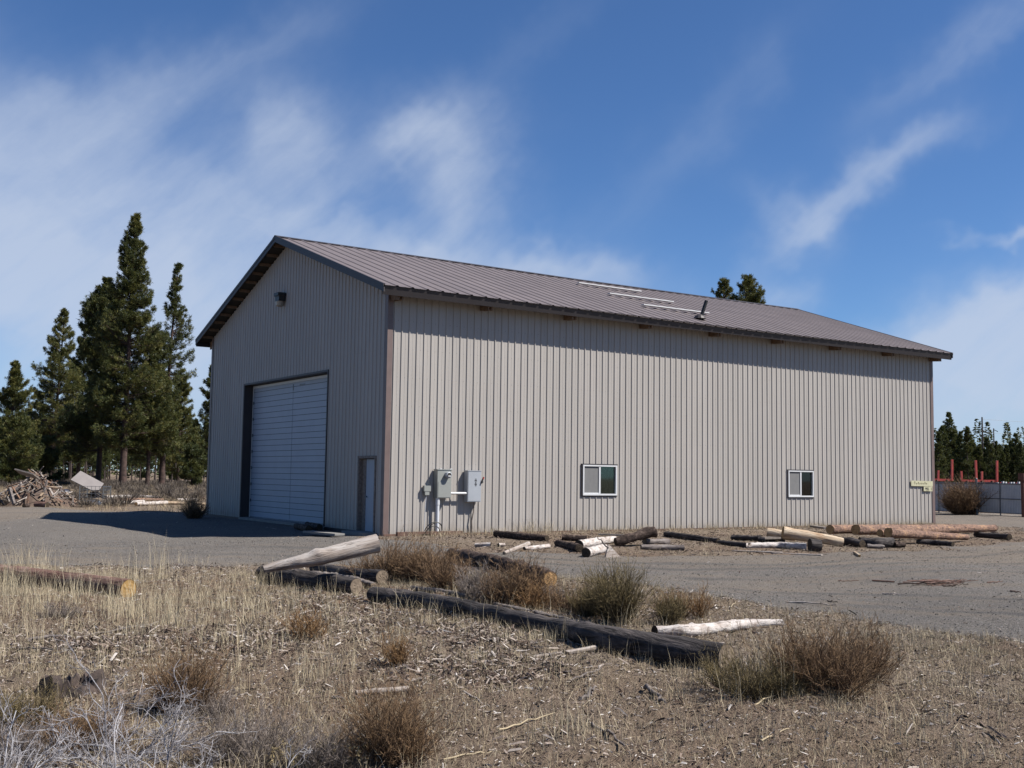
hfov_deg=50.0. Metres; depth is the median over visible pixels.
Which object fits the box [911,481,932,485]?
wooden sign
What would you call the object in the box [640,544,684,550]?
log
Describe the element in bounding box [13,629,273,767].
dead bush
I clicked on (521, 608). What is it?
log
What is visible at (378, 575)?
log
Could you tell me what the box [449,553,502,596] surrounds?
shrub
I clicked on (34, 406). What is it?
pine tree
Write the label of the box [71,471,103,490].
panel
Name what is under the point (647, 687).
stick
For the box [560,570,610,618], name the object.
shrub
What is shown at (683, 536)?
log
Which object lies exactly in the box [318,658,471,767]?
shrub
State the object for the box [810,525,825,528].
board
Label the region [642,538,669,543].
log
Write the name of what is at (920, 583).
twig
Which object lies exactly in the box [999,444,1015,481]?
pine tree
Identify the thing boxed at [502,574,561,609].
shrub
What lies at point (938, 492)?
slatted fence
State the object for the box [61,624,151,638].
stick
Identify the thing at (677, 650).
log
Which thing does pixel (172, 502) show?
log
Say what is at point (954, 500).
shrub
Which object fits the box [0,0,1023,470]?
sky
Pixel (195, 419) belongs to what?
pine tree
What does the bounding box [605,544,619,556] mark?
wood wedge
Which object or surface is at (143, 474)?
pine tree
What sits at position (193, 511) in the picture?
shrub
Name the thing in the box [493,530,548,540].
log
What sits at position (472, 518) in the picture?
cable
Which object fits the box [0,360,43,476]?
pine tree
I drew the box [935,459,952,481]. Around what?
log trailer
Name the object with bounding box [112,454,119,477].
pine tree
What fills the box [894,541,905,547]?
log
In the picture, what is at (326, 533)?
slab
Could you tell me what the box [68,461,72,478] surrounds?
dead tree
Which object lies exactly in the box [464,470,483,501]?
switch box
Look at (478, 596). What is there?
shrub
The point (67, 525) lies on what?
gravel yard
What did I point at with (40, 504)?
log
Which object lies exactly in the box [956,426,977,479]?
pine tree
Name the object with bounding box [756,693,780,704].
stick
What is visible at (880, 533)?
log
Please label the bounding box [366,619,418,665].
shrub
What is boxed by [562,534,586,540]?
log
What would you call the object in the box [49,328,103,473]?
pine tree
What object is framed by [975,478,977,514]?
gate post
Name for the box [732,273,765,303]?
pine tree
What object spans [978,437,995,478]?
pine tree
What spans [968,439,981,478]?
pine tree
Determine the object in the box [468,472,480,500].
door
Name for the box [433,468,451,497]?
electric meter box
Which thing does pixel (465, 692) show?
stick
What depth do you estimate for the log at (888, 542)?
26.58 m
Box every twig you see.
[898,582,949,584]
[903,580,951,582]
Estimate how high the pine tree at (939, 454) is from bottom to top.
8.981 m
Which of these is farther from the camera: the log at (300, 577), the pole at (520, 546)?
the pole at (520, 546)
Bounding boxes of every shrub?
[0,665,86,731]
[0,679,141,758]
[0,705,53,767]
[33,598,88,618]
[123,606,258,719]
[164,673,258,722]
[175,683,331,767]
[178,493,210,518]
[277,599,340,640]
[277,702,372,767]
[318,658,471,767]
[339,554,387,572]
[356,524,427,580]
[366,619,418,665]
[384,532,477,583]
[403,544,476,592]
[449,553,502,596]
[456,572,510,602]
[475,547,565,603]
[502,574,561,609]
[541,580,587,614]
[541,581,581,608]
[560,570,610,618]
[569,542,668,626]
[647,577,727,620]
[648,587,692,625]
[689,640,816,701]
[724,600,902,701]
[802,608,919,690]
[935,471,999,514]
[964,496,981,514]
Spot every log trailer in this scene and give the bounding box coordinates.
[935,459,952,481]
[960,460,997,482]
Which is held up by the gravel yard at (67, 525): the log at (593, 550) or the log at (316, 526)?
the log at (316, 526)
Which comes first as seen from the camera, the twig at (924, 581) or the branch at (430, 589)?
the branch at (430, 589)
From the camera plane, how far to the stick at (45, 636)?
10.51 m
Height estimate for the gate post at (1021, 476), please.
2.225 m
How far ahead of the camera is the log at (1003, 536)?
32.37 m
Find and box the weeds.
[0,481,934,536]
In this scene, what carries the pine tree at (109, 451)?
on the ground at (736, 729)
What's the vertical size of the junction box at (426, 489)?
1.360 m
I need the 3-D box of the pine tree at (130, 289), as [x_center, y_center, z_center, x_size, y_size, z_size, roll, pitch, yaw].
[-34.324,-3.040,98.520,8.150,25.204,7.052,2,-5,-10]
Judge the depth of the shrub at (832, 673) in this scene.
8.04 m
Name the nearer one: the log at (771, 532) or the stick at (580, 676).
the stick at (580, 676)
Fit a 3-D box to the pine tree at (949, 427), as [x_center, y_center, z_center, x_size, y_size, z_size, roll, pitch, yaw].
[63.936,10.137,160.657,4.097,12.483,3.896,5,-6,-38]
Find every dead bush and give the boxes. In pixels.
[0,687,83,767]
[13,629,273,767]
[68,694,284,767]
[178,736,317,767]
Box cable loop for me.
[424,522,441,533]
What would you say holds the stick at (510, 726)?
on the ground at (736, 729)
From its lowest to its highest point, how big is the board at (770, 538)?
0.052 m
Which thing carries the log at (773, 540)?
on the ground at (736, 729)
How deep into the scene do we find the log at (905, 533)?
28.66 m
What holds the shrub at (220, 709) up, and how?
on the ground at (736, 729)
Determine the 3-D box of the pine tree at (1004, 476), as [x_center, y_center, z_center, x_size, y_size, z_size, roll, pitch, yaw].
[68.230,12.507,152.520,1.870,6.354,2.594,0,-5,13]
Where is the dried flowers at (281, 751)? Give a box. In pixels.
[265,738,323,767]
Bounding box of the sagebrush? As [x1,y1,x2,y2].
[0,477,206,507]
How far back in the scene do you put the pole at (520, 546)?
23.88 m
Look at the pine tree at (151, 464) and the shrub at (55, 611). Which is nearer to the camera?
the shrub at (55, 611)
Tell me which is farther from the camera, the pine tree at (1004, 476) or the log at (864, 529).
the pine tree at (1004, 476)
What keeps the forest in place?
on the ground at (736, 729)
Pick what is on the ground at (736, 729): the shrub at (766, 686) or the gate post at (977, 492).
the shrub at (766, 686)
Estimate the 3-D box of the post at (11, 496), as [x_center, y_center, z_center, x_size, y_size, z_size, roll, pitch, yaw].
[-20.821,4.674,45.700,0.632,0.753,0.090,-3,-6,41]
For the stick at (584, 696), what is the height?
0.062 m
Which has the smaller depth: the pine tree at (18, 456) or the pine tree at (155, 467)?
the pine tree at (18, 456)
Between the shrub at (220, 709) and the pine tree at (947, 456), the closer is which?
the shrub at (220, 709)
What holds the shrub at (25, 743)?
on the ground at (736, 729)
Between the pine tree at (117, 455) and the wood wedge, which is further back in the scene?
the pine tree at (117, 455)
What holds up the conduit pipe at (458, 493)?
attached to the electric meter box at (442, 483)
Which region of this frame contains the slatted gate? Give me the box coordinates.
[978,483,1021,514]
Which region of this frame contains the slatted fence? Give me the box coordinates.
[935,482,974,512]
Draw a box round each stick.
[6,647,68,649]
[26,634,71,640]
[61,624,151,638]
[444,751,490,759]
[462,690,489,706]
[498,712,554,729]
[570,667,601,679]
[578,685,596,699]
[590,722,625,745]
[643,684,666,703]
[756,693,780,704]
[760,728,788,741]
[787,601,835,604]
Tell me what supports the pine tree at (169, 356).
on the ground at (736, 729)
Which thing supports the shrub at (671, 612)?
on the ground at (736, 729)
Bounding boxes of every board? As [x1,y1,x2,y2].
[759,537,781,538]
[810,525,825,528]
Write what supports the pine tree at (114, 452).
on the ground at (736, 729)
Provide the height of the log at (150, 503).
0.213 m
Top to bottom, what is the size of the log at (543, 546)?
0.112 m
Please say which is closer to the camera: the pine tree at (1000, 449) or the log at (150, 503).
the log at (150, 503)
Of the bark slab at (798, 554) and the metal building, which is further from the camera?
the metal building
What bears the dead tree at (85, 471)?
on the ground at (736, 729)
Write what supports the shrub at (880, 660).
on the ground at (736, 729)
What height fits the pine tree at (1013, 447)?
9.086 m
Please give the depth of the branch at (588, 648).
9.81 m
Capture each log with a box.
[0,564,136,597]
[34,501,49,506]
[116,498,163,500]
[134,501,167,505]
[167,501,205,504]
[255,565,362,593]
[263,534,379,572]
[293,523,312,530]
[305,522,322,530]
[309,564,388,583]
[314,571,377,586]
[366,587,734,669]
[446,548,556,585]
[475,542,490,546]
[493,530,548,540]
[493,602,599,624]
[523,544,550,549]
[554,539,583,551]
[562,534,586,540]
[575,536,615,547]
[581,544,606,556]
[614,526,657,545]
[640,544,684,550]
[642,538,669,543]
[651,618,783,636]
[663,531,719,542]
[717,540,750,547]
[730,534,762,540]
[746,542,806,549]
[758,536,784,541]
[767,528,794,540]
[781,526,843,546]
[807,539,822,551]
[826,524,976,533]
[842,537,865,547]
[851,524,997,534]
[859,537,894,547]
[866,544,884,548]
[877,529,884,536]
[884,528,968,539]
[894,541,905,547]
[916,539,954,545]
[973,532,1011,539]
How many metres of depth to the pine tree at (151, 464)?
136.37 m
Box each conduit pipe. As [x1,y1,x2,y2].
[435,498,439,530]
[451,492,466,494]
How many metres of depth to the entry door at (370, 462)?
29.71 m
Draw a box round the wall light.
[274,292,285,306]
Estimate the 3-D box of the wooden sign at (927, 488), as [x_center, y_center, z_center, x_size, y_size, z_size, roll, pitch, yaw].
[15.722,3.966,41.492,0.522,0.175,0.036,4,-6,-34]
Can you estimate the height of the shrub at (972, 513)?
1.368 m
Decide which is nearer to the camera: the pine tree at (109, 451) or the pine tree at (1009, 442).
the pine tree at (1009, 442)
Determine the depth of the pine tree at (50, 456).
97.98 m
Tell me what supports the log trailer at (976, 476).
on the ground at (736, 729)
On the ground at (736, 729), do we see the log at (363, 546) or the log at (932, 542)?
the log at (932, 542)
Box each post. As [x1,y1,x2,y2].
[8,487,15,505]
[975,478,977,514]
[1018,473,1023,516]
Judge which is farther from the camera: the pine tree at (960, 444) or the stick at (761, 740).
the pine tree at (960, 444)
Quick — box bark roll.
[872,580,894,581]
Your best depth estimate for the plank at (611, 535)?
30.02 m
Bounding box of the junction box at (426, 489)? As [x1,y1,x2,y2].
[423,486,430,529]
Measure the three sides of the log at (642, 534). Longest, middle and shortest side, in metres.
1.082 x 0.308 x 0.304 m
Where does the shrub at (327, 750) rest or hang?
on the ground at (736, 729)
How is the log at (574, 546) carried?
on the ground at (736, 729)
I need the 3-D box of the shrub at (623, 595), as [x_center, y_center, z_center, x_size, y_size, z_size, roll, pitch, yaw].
[1.181,2.282,12.433,1.241,1.058,1.108,4,-6,-34]
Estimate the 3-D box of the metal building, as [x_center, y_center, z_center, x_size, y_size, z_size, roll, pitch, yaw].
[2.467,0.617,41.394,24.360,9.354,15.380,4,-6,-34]
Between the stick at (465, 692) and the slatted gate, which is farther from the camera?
the slatted gate
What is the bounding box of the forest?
[15,412,1023,478]
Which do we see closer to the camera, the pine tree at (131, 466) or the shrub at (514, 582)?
the shrub at (514, 582)
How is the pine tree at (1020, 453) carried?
on the ground at (736, 729)
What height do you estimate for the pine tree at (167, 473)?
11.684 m
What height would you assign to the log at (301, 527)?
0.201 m
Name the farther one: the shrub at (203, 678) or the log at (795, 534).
the log at (795, 534)
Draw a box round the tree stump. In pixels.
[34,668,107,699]
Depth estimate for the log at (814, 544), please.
24.33 m
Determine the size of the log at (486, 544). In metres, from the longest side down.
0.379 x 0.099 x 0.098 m
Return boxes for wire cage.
[79,486,110,505]
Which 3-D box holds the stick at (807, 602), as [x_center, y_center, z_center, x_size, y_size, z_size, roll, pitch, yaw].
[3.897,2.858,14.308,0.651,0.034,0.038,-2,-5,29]
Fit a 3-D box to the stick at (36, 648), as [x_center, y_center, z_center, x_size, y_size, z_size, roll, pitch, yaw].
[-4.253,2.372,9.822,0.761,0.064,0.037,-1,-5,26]
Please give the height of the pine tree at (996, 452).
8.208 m
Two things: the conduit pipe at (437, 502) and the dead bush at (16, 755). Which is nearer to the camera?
the dead bush at (16, 755)
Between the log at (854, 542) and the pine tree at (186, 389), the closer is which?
the log at (854, 542)
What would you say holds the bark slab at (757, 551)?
on the ground at (736, 729)
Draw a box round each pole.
[503,541,530,554]
[981,417,987,448]
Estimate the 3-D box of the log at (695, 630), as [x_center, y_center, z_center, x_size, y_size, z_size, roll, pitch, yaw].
[2.240,2.582,11.695,1.895,0.170,0.290,5,-6,-39]
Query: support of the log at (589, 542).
on the ground at (736, 729)
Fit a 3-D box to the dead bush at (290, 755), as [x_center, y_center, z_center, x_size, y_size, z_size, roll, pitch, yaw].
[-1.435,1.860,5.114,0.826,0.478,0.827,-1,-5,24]
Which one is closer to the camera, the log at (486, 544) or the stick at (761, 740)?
the stick at (761, 740)
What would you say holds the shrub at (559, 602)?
on the ground at (736, 729)
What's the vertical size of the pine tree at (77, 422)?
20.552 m
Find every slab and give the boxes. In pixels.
[303,531,344,535]
[732,550,782,552]
[771,552,822,555]
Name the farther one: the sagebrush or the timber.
the sagebrush
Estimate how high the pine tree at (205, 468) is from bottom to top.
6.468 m
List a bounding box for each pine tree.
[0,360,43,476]
[0,412,44,484]
[14,392,57,479]
[22,307,87,473]
[24,433,68,482]
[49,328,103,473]
[54,276,133,480]
[73,463,87,476]
[77,212,173,484]
[91,445,107,479]
[102,448,111,479]
[102,449,111,479]
[109,427,116,479]
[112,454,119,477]
[114,448,128,462]
[117,456,130,478]
[118,326,187,486]
[127,454,135,481]
[133,463,150,479]
[139,453,146,479]
[144,438,155,479]
[148,263,197,484]
[153,418,156,479]
[155,368,204,481]
[165,443,186,479]
[165,452,176,480]
[176,443,206,485]
[191,418,199,458]
[196,365,210,468]
[199,437,207,479]
[711,277,733,299]
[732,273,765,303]
[934,425,952,481]
[934,432,949,478]
[938,412,962,476]
[950,431,972,481]
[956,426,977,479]
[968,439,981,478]
[974,445,987,479]
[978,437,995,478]
[980,443,1000,481]
[993,441,1002,479]
[998,445,1002,464]
[998,451,1010,482]
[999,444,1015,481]
[1007,440,1014,480]
[1008,432,1021,481]
[1011,442,1023,479]
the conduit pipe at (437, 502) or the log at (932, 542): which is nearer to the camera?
the log at (932, 542)
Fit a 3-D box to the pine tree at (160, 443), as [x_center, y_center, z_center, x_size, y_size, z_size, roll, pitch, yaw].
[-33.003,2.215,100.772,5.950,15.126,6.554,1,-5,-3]
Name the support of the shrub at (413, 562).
on the ground at (736, 729)
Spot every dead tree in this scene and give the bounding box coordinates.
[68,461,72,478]
[84,457,91,473]
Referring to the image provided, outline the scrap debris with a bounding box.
[0,479,77,506]
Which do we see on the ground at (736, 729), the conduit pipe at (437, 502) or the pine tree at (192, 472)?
the pine tree at (192, 472)
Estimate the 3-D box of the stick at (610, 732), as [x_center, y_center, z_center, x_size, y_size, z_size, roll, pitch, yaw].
[0.599,2.198,6.897,0.042,0.054,0.715,2,-5,-12]
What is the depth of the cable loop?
29.04 m
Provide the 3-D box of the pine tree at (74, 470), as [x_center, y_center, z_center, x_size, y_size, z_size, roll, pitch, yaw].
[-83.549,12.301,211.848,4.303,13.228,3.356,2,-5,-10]
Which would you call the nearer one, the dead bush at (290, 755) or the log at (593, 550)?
the dead bush at (290, 755)
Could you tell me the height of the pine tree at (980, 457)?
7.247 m
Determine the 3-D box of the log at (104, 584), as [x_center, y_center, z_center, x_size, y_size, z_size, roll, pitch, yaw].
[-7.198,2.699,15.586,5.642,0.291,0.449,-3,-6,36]
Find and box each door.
[250,377,326,524]
[365,459,373,531]
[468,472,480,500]
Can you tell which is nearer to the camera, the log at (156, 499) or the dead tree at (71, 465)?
the log at (156, 499)
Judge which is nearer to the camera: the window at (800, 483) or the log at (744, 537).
the log at (744, 537)
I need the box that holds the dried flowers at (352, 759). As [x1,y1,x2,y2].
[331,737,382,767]
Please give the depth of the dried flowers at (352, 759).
6.12 m
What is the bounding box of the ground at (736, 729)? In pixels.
[0,471,1023,767]
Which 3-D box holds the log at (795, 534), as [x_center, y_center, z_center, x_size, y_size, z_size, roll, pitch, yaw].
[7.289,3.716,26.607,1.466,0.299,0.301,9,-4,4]
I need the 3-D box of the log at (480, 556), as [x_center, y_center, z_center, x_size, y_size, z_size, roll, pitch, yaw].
[-0.206,3.055,18.521,0.453,0.318,5.402,2,-6,-19]
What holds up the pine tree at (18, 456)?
on the ground at (736, 729)
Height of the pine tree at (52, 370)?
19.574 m
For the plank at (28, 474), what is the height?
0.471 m
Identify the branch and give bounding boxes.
[355,686,408,695]
[410,586,473,597]
[532,645,596,657]
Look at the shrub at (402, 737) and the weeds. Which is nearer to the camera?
the shrub at (402, 737)
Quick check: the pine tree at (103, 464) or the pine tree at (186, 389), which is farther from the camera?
the pine tree at (103, 464)
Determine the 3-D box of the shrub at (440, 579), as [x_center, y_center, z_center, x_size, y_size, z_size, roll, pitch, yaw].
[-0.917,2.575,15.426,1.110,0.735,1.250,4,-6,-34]
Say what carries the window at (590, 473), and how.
in the metal building
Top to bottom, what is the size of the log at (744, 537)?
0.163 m
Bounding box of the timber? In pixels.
[396,531,462,535]
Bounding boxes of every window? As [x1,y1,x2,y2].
[581,464,617,496]
[787,469,813,497]
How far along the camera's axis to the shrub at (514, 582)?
13.82 m
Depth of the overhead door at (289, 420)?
34.99 m
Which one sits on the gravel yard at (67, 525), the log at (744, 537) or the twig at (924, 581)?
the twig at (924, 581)
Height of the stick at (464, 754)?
0.030 m
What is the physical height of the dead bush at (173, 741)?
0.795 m
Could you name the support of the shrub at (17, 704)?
on the ground at (736, 729)
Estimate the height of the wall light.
0.450 m
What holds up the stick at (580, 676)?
on the ground at (736, 729)
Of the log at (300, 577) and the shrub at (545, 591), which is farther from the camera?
the log at (300, 577)
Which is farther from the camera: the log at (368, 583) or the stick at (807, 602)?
the log at (368, 583)
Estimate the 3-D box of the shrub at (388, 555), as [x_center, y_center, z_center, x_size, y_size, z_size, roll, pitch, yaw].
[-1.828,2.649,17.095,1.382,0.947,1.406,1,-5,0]
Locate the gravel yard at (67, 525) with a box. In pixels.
[0,506,1023,641]
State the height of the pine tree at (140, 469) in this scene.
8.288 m
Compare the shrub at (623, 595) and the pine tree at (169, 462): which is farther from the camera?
the pine tree at (169, 462)
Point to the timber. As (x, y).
(420, 533)
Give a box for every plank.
[14,468,39,479]
[598,533,623,535]
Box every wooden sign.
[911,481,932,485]
[923,487,931,490]
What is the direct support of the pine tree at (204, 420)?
on the ground at (736, 729)
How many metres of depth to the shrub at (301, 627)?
10.71 m
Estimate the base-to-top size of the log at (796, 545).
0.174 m
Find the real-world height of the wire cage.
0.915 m
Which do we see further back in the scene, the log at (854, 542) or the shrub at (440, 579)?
the log at (854, 542)
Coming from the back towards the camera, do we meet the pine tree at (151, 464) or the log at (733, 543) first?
the pine tree at (151, 464)
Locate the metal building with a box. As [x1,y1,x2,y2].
[195,235,952,535]
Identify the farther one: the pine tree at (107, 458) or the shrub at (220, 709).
the pine tree at (107, 458)
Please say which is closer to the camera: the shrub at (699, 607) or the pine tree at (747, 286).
the shrub at (699, 607)
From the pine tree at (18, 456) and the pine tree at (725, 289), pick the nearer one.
the pine tree at (18, 456)
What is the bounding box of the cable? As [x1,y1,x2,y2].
[471,502,473,532]
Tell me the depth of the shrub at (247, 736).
6.31 m
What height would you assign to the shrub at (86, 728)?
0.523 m
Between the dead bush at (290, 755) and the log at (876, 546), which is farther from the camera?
the log at (876, 546)
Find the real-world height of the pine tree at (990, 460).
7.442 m
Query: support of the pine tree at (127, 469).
on the ground at (736, 729)
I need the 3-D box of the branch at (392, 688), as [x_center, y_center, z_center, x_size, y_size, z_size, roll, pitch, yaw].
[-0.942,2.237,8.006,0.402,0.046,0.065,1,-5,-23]
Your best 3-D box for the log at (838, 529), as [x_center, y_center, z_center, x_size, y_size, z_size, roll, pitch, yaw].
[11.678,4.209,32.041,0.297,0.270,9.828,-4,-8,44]
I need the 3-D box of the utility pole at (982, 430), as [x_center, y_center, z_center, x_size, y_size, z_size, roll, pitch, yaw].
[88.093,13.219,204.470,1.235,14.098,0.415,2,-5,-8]

